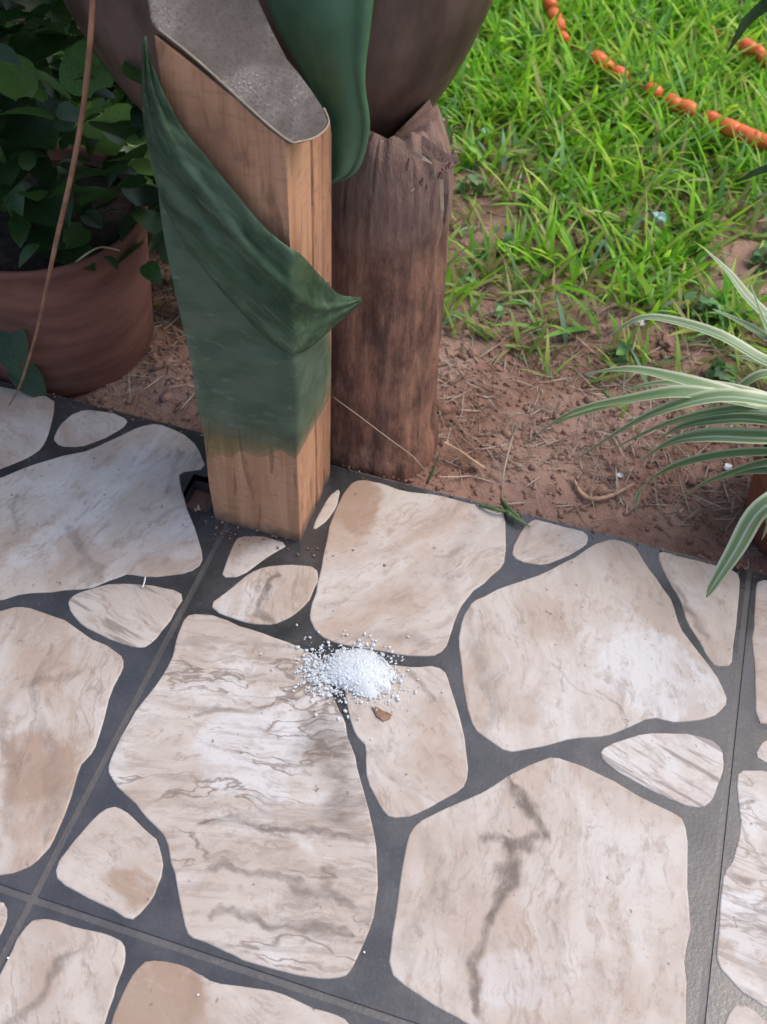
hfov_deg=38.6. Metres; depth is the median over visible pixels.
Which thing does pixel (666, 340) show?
stone
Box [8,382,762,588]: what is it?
soil crumbs
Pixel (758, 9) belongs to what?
dark leaved plant
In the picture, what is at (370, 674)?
granule heap
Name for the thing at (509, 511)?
green sprig
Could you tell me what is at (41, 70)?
potted plant
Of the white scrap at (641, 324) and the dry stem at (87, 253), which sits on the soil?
the white scrap at (641, 324)
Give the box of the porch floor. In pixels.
[0,381,766,1023]
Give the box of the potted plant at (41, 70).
[0,0,163,397]
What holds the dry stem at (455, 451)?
on the soil
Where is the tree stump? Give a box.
[330,99,462,482]
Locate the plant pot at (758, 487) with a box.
[745,425,766,556]
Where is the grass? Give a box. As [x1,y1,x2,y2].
[152,0,766,428]
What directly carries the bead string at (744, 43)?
on the grass
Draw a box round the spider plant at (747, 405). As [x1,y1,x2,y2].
[521,249,766,597]
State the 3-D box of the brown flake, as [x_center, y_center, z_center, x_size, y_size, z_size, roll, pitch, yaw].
[-0.003,0.208,1.128,0.024,0.002,0.012,23,53,16]
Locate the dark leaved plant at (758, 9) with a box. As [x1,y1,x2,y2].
[726,0,766,271]
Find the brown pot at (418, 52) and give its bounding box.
[63,0,492,138]
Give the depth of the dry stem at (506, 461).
1.36 m
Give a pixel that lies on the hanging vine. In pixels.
(88, 58)
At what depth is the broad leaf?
0.95 m
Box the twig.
[573,479,634,501]
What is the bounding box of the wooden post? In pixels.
[155,35,331,540]
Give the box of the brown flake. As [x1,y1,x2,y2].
[372,707,391,721]
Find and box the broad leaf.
[266,0,373,183]
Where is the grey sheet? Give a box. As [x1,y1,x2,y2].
[148,0,329,143]
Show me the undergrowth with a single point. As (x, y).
(73, 29)
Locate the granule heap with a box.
[259,606,443,739]
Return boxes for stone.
[659,332,674,347]
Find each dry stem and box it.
[75,246,119,261]
[333,397,432,479]
[442,441,484,468]
[500,423,515,498]
[629,333,636,359]
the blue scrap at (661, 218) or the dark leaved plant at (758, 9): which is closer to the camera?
the dark leaved plant at (758, 9)
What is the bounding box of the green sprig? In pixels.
[479,498,530,526]
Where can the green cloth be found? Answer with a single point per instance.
(263, 310)
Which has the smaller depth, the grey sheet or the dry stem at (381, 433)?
the grey sheet
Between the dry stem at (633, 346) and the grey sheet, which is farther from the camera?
the dry stem at (633, 346)
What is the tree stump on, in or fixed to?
on the soil
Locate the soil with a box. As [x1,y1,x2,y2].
[0,0,766,574]
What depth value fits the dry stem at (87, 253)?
1.28 m
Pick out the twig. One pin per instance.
(582, 494)
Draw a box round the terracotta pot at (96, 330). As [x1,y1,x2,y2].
[0,144,153,396]
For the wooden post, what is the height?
0.584 m
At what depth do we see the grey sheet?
0.87 m
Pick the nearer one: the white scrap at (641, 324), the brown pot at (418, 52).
the brown pot at (418, 52)
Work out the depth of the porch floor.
1.10 m
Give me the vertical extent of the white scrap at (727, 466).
0.008 m
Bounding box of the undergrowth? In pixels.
[0,20,453,290]
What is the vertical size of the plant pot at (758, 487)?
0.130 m
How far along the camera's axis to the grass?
1.83 m
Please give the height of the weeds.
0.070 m
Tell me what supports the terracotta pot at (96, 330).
on the soil
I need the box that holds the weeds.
[456,174,766,382]
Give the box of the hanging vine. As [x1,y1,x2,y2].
[9,0,95,404]
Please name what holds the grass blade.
on the soil
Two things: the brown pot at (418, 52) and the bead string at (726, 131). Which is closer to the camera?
the brown pot at (418, 52)
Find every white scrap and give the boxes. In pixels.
[633,320,644,326]
[723,463,731,469]
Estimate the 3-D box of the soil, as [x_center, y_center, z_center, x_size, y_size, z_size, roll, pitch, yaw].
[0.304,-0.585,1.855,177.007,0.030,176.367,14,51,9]
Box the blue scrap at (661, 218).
[653,212,665,222]
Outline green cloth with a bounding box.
[141,36,361,450]
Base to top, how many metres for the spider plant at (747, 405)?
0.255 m
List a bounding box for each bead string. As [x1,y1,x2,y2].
[543,0,766,149]
[710,25,765,67]

